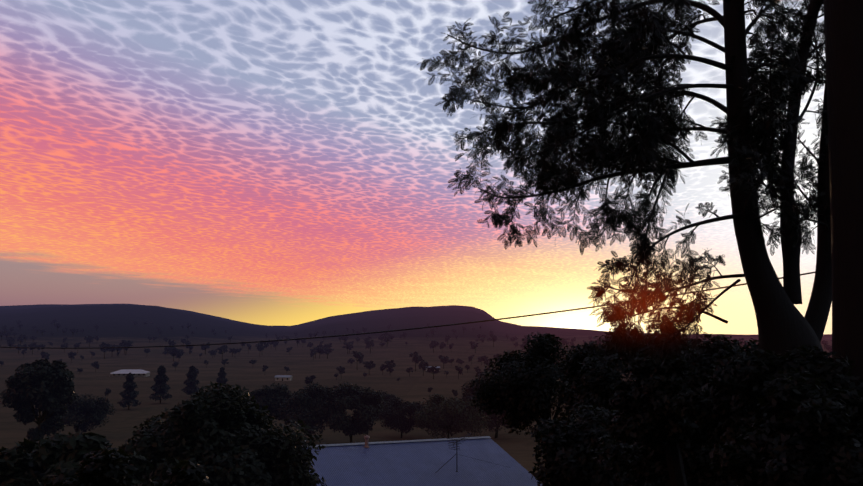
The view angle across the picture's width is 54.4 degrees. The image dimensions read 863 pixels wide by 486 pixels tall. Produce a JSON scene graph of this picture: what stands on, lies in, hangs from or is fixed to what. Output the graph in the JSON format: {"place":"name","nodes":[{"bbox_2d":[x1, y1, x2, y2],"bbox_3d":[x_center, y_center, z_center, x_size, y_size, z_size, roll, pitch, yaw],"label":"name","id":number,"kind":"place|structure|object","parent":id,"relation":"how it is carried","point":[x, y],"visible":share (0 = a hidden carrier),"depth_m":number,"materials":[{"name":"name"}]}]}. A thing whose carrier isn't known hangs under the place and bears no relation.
{"place":"outdoors","nodes":[
{"label":"outdoors","id":0,"kind":"place"},
{"bbox_2d":[0,304,831,482],"bbox_3d":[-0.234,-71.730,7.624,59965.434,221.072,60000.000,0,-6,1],"label":"ground","id":1,"kind":"structure","parent":0,"point":[115,324],"depth_m":1163.39,"materials":[{"name":"brown plant"}]},
{"bbox_2d":[7,337,15,346],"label":"valley tree","id":2,"kind":"object","parent":1,"relation":"on","point":[10,340],"visible":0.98,"depth_m":1277.67,"materials":[{"name":"green plant"}]},
{"bbox_2d":[13,344,23,353],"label":"valley tree","id":3,"kind":"object","parent":1,"relation":"on","point":[18,345],"visible":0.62,"depth_m":1130.96,"materials":[{"name":"green plant"}]},
{"bbox_2d":[16,337,23,344],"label":"valley tree","id":4,"kind":"object","parent":1,"relation":"on","point":[20,339],"visible":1,"depth_m":1316.26,"materials":[{"name":"green plant"}]},
{"bbox_2d":[28,342,37,353],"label":"valley tree","id":5,"kind":"object","parent":1,"relation":"on","point":[34,344],"visible":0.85,"depth_m":1120.47,"materials":[{"name":"green plant"}]},
{"bbox_2d":[0,359,75,440],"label":"tree","id":6,"kind":"object","parent":1,"relation":"on","point":[47,386],"visible":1,"depth_m":187.88,"materials":[{"name":"green plant"}]},
{"bbox_2d":[40,352,49,359],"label":"valley tree","id":7,"kind":"object","parent":1,"relation":"on","point":[46,355],"visible":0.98,"depth_m":901.57,"materials":[{"name":"green plant"}]},
{"bbox_2d":[68,351,76,360],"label":"valley tree","id":8,"kind":"object","parent":1,"relation":"on","point":[71,354],"visible":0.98,"depth_m":945.83,"materials":[{"name":"green plant"}]},
{"bbox_2d":[0,430,152,485],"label":"bush","id":9,"kind":"object","parent":1,"relation":"on","point":[26,462],"visible":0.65,"depth_m":19.09,"materials":[{"name":"green plant"}]},
{"bbox_2d":[61,393,115,433],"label":"tree","id":10,"kind":"object","parent":1,"relation":"on","point":[89,411],"visible":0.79,"depth_m":265.79,"materials":[{"name":"green plant"}]},
{"bbox_2d":[84,336,93,346],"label":"valley tree","id":11,"kind":"object","parent":1,"relation":"on","point":[89,339],"visible":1,"depth_m":1291.53,"materials":[{"name":"green plant"}]},
{"bbox_2d":[91,361,99,371],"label":"valley tree","id":12,"kind":"object","parent":1,"relation":"on","point":[95,364],"visible":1,"depth_m":732.81,"materials":[{"name":"green plant"}]},
{"bbox_2d":[99,342,111,358],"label":"valley tree","id":13,"kind":"object","parent":1,"relation":"on","point":[103,344],"visible":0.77,"depth_m":1024.97,"materials":[{"name":"green plant"}]},
{"bbox_2d":[104,388,110,395],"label":"valley tree","id":14,"kind":"object","parent":1,"relation":"on","point":[107,391],"visible":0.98,"depth_m":433.18,"materials":[{"name":"green plant"}]},
{"bbox_2d":[113,344,122,355],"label":"valley tree","id":15,"kind":"object","parent":1,"relation":"on","point":[119,349],"visible":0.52,"depth_m":1085.90,"materials":[{"name":"green plant"}]},
{"bbox_2d":[37,447,210,485],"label":"bush","id":16,"kind":"object","parent":1,"relation":"on","point":[108,468],"visible":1,"depth_m":14.18,"materials":[{"name":"green plant"}]},
{"bbox_2d":[119,340,133,348],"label":"valley tree","id":17,"kind":"object","parent":1,"relation":"on","point":[127,344],"visible":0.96,"depth_m":1118.22,"materials":[{"name":"green plant"}]},
{"bbox_2d":[117,373,141,409],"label":"conifer","id":18,"kind":"object","parent":1,"relation":"on","point":[129,387],"visible":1,"depth_m":369.96,"materials":[{"name":"green plant"}]},
{"bbox_2d":[110,369,149,376],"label":"farm building","id":19,"kind":"structure","parent":1,"relation":"on","point":[137,373],"depth_m":675.70,"materials":[{"name":"white metal"}]},
{"bbox_2d":[149,365,171,403],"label":"conifer","id":20,"kind":"object","parent":1,"relation":"on","point":[160,387],"visible":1,"depth_m":402.91,"materials":[{"name":"green plant"}]},
{"bbox_2d":[167,347,180,360],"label":"valley tree","id":21,"kind":"object","parent":1,"relation":"on","point":[173,351],"visible":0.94,"depth_m":988.26,"materials":[{"name":"green plant"}]},
{"bbox_2d":[172,362,178,370],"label":"valley tree","id":22,"kind":"object","parent":1,"relation":"on","point":[175,364],"visible":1,"depth_m":766.55,"materials":[{"name":"green plant"}]},
{"bbox_2d":[176,352,182,357],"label":"valley tree","id":23,"kind":"object","parent":1,"relation":"on","point":[179,354],"visible":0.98,"depth_m":978.71,"materials":[{"name":"green plant"}]},
{"bbox_2d":[181,366,199,395],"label":"conifer","id":24,"kind":"object","parent":1,"relation":"on","point":[192,374],"visible":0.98,"depth_m":447.36,"materials":[{"name":"green plant"}]},
{"bbox_2d":[201,342,209,353],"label":"valley tree","id":25,"kind":"object","parent":1,"relation":"on","point":[204,347],"visible":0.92,"depth_m":1168.69,"materials":[{"name":"green plant"}]},
{"bbox_2d":[208,350,216,355],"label":"valley tree","id":26,"kind":"object","parent":1,"relation":"on","point":[212,352],"visible":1,"depth_m":1060.52,"materials":[{"name":"green plant"}]},
{"bbox_2d":[114,381,326,485],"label":"bush","id":27,"kind":"object","parent":1,"relation":"on","point":[222,435],"visible":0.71,"depth_m":25.58,"materials":[{"name":"green plant"}]},
{"bbox_2d":[214,367,227,388],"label":"conifer","id":28,"kind":"object","parent":1,"relation":"on","point":[221,375],"visible":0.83,"depth_m":495.90,"materials":[{"name":"green plant"}]},
{"bbox_2d":[217,345,227,359],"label":"valley tree","id":29,"kind":"object","parent":1,"relation":"on","point":[224,348],"visible":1,"depth_m":1025.56,"materials":[{"name":"green plant"}]},
{"bbox_2d":[221,359,228,364],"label":"valley tree","id":30,"kind":"object","parent":1,"relation":"on","point":[223,362],"visible":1,"depth_m":831.95,"materials":[{"name":"green plant"}]},
{"bbox_2d":[255,343,264,351],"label":"valley tree","id":31,"kind":"object","parent":1,"relation":"on","point":[259,348],"visible":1,"depth_m":1115.02,"materials":[{"name":"green plant"}]},
{"bbox_2d":[258,340,268,347],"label":"valley tree","id":32,"kind":"object","parent":1,"relation":"on","point":[266,345],"visible":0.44,"depth_m":1168.91,"materials":[{"name":"green plant"}]},
{"bbox_2d":[245,382,294,430],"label":"tree","id":33,"kind":"object","parent":1,"relation":"on","point":[271,398],"visible":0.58,"depth_m":274.80,"materials":[{"name":"green plant"}]},
{"bbox_2d":[275,375,292,380],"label":"farm building","id":34,"kind":"structure","parent":1,"relation":"on","point":[283,377],"depth_m":628.93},
{"bbox_2d":[277,382,343,441],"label":"tree","id":35,"kind":"object","parent":1,"relation":"on","point":[306,406],"visible":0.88,"depth_m":254.73,"materials":[{"name":"green plant"}]},
{"bbox_2d":[305,375,315,383],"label":"valley tree","id":36,"kind":"object","parent":1,"relation":"on","point":[309,379],"visible":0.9,"depth_m":517.94,"materials":[{"name":"green plant"}]},
{"bbox_2d":[310,347,319,357],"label":"valley tree","id":37,"kind":"object","parent":1,"relation":"on","point":[313,350],"visible":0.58,"depth_m":1063.82,"materials":[{"name":"green plant"}]},
{"bbox_2d":[316,347,323,358],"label":"valley tree","id":38,"kind":"object","parent":1,"relation":"on","point":[321,349],"visible":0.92,"depth_m":1059.74,"materials":[{"name":"green plant"}]},
{"bbox_2d":[321,348,333,358],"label":"valley tree","id":39,"kind":"object","parent":1,"relation":"on","point":[328,351],"visible":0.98,"depth_m":1057.87,"materials":[{"name":"green plant"}]},
{"bbox_2d":[323,343,331,354],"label":"valley tree","id":40,"kind":"object","parent":1,"relation":"on","point":[327,346],"visible":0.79,"depth_m":1160.02,"materials":[{"name":"green plant"}]},
{"bbox_2d":[336,366,344,374],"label":"valley tree","id":41,"kind":"object","parent":1,"relation":"on","point":[341,369],"visible":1,"depth_m":666.33,"materials":[{"name":"green plant"}]},
{"bbox_2d":[343,342,351,353],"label":"valley tree","id":42,"kind":"object","parent":1,"relation":"on","point":[348,344],"visible":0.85,"depth_m":1193.87,"materials":[{"name":"green plant"}]},
{"bbox_2d":[321,382,384,442],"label":"tree","id":43,"kind":"object","parent":1,"relation":"on","point":[366,404],"visible":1,"depth_m":251.09,"materials":[{"name":"green plant"}]},
{"bbox_2d":[351,351,363,362],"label":"valley tree","id":44,"kind":"object","parent":1,"relation":"on","point":[359,356],"visible":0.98,"depth_m":806.96,"materials":[{"name":"green plant"}]},
{"bbox_2d":[363,361,375,368],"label":"valley tree","id":45,"kind":"object","parent":1,"relation":"on","point":[367,365],"visible":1,"depth_m":714.48,"materials":[{"name":"green plant"}]},
{"bbox_2d":[365,340,373,352],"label":"valley tree","id":46,"kind":"object","parent":1,"relation":"on","point":[368,343],"visible":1,"depth_m":1192.90,"materials":[{"name":"green plant"}]},
{"bbox_2d":[380,364,386,373],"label":"valley tree","id":47,"kind":"object","parent":1,"relation":"on","point":[382,366],"visible":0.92,"depth_m":718.90,"materials":[{"name":"green plant"}]},
{"bbox_2d":[376,390,400,403],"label":"tree","id":48,"kind":"object","parent":1,"relation":"on","point":[387,396],"visible":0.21,"depth_m":358.16,"materials":[{"name":"green plant"}]},
{"bbox_2d":[385,360,395,369],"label":"valley tree","id":49,"kind":"object","parent":1,"relation":"on","point":[390,366],"visible":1,"depth_m":708.69,"materials":[{"name":"green plant"}]},
{"bbox_2d":[375,398,424,437],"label":"tree","id":50,"kind":"object","parent":1,"relation":"on","point":[400,421],"visible":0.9,"depth_m":277.06,"materials":[{"name":"green plant"}]},
{"bbox_2d":[406,367,412,375],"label":"valley tree","id":51,"kind":"object","parent":1,"relation":"on","point":[408,370],"visible":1,"depth_m":690.36,"materials":[{"name":"green plant"}]},
{"bbox_2d":[409,351,422,370],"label":"valley tree","id":52,"kind":"object","parent":1,"relation":"on","point":[417,358],"visible":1,"depth_m":779.81,"materials":[{"name":"green plant"}]},
{"bbox_2d":[302,436,541,485],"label":"neighbour house","id":53,"kind":"structure","parent":1,"relation":"on","point":[485,461],"depth_m":35.27,"materials":[{"name":"grey metal"}]},
{"bbox_2d":[364,435,369,447],"bbox_3d":[-2.825,8.709,36.628,0.247,0.600,0.260,0,-6,1],"label":"roof flue","id":54,"kind":"object","parent":53,"relation":"on","point":[366,437],"visible":0.92,"depth_m":36.56,"materials":[{"name":"metal"}]},
{"bbox_2d":[435,433,471,472],"bbox_3d":[1.719,8.837,35.439,3.469,1.518,0.801,4,-7,-30],"label":"tv antenna","id":55,"kind":"object","parent":53,"relation":"on","point":[456,444],"visible":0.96,"depth_m":34.97,"materials":[{"name":"metal"}]},
{"bbox_2d":[418,360,428,375],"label":"valley tree","id":56,"kind":"object","parent":1,"relation":"on","point":[423,365],"visible":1,"depth_m":694.62,"materials":[{"name":"green plant"}]},
{"bbox_2d":[426,366,439,378],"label":"valley tree","id":57,"kind":"object","parent":1,"relation":"on","point":[430,370],"visible":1,"depth_m":653.01,"materials":[{"name":"green plant"}]},
{"bbox_2d":[429,340,438,352],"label":"valley tree","id":58,"kind":"object","parent":1,"relation":"on","point":[434,343],"visible":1,"depth_m":1201.75,"materials":[{"name":"green plant"}]},
{"bbox_2d":[438,355,448,368],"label":"valley tree","id":59,"kind":"object","parent":1,"relation":"on","point":[444,360],"visible":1,"depth_m":824.30,"materials":[{"name":"green plant"}]},
{"bbox_2d":[411,394,490,438],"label":"tree","id":60,"kind":"object","parent":1,"relation":"on","point":[437,414],"visible":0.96,"depth_m":266.05,"materials":[{"name":"green plant"}]},
{"bbox_2d":[455,366,462,378],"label":"valley tree","id":61,"kind":"object","parent":1,"relation":"on","point":[459,369],"visible":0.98,"depth_m":650.75,"materials":[{"name":"green plant"}]},
{"bbox_2d":[470,343,478,352],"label":"valley tree","id":62,"kind":"object","parent":1,"relation":"on","point":[474,345],"visible":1,"depth_m":1194.26,"materials":[{"name":"green plant"}]},
{"bbox_2d":[461,370,513,437],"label":"tree","id":63,"kind":"object","parent":1,"relation":"on","point":[493,418],"visible":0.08,"depth_m":281.29,"materials":[{"name":"green plant"}]},
{"bbox_2d":[484,358,492,365],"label":"valley tree","id":64,"kind":"object","parent":1,"relation":"on","point":[486,362],"visible":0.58,"depth_m":805.35,"materials":[{"name":"green plant"}]},
{"bbox_2d":[489,334,496,346],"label":"valley tree","id":65,"kind":"object","parent":1,"relation":"on","point":[494,337],"visible":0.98,"depth_m":1369.93,"materials":[{"name":"green plant"}]},
{"bbox_2d":[470,331,621,436],"bbox_3d":[4.385,7.591,32.424,5.867,8.254,5.700,0,-6,1],"label":"tree","id":66,"kind":"object","parent":1,"relation":"on","point":[518,394],"visible":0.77,"depth_m":31.67,"materials":[{"name":"green plant"}]},
{"bbox_2d":[528,404,670,485],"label":"bush","id":67,"kind":"object","parent":1,"relation":"on","point":[565,450],"visible":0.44,"depth_m":19.81,"materials":[{"name":"green plant"}]},
{"bbox_2d":[553,321,704,422],"bbox_3d":[6.669,6.405,26.423,5.526,8.002,5.034,0,-6,1],"label":"tree","id":68,"kind":"object","parent":1,"relation":"on","point":[591,367],"visible":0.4,"depth_m":25.87,"materials":[{"name":"green plant"}]},
{"bbox_2d":[417,0,862,397],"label":"tree","id":69,"kind":"object","parent":1,"relation":"on","point":[600,163],"depth_m":11.18,"materials":[{"name":"plant"}]},
{"bbox_2d":[604,355,724,485],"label":"tree","id":70,"kind":"object","parent":1,"relation":"on","point":[643,402],"visible":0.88,"depth_m":10.37,"materials":[{"name":"green plant"}]},
{"bbox_2d":[678,333,758,408],"bbox_3d":[7.521,5.822,21.313,3.748,7.017,3.778,4,-7,-33],"label":"tree","id":71,"kind":"object","parent":1,"relation":"on","point":[702,360],"visible":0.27,"depth_m":20.88,"materials":[{"name":"green plant"}]},
{"bbox_2d":[672,344,862,481],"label":"shrub","id":72,"kind":"object","parent":1,"relation":"on","point":[738,381],"visible":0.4,"depth_m":8.35,"materials":[{"name":"green plant"}]},
{"bbox_2d":[708,368,862,485],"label":"shrub","id":73,"kind":"object","parent":1,"relation":"on","point":[785,447],"visible":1,"depth_m":6.56,"materials":[{"name":"green plant"}]},
{"bbox_2d":[825,345,831,351],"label":"valley tree","id":74,"kind":"object","parent":1,"relation":"on","point":[828,348],"visible":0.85,"depth_m":1083.92,"materials":[{"name":"green plant"}]},
{"bbox_2d":[0,0,831,334],"label":"sky","id":75,"kind":"structure","parent":0,"point":[260,162],"materials":[{"name":"multicoloured"}]},
{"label":"power pole","id":76,"kind":"object","parent":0,"visible":0},
{"bbox_2d":[0,272,814,348],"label":"service wire","id":77,"kind":"object","parent":76,"relation":"attached to","point":[358,333],"visible":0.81,"depth_m":23.54,"materials":[{"name":"black"}]}
]}

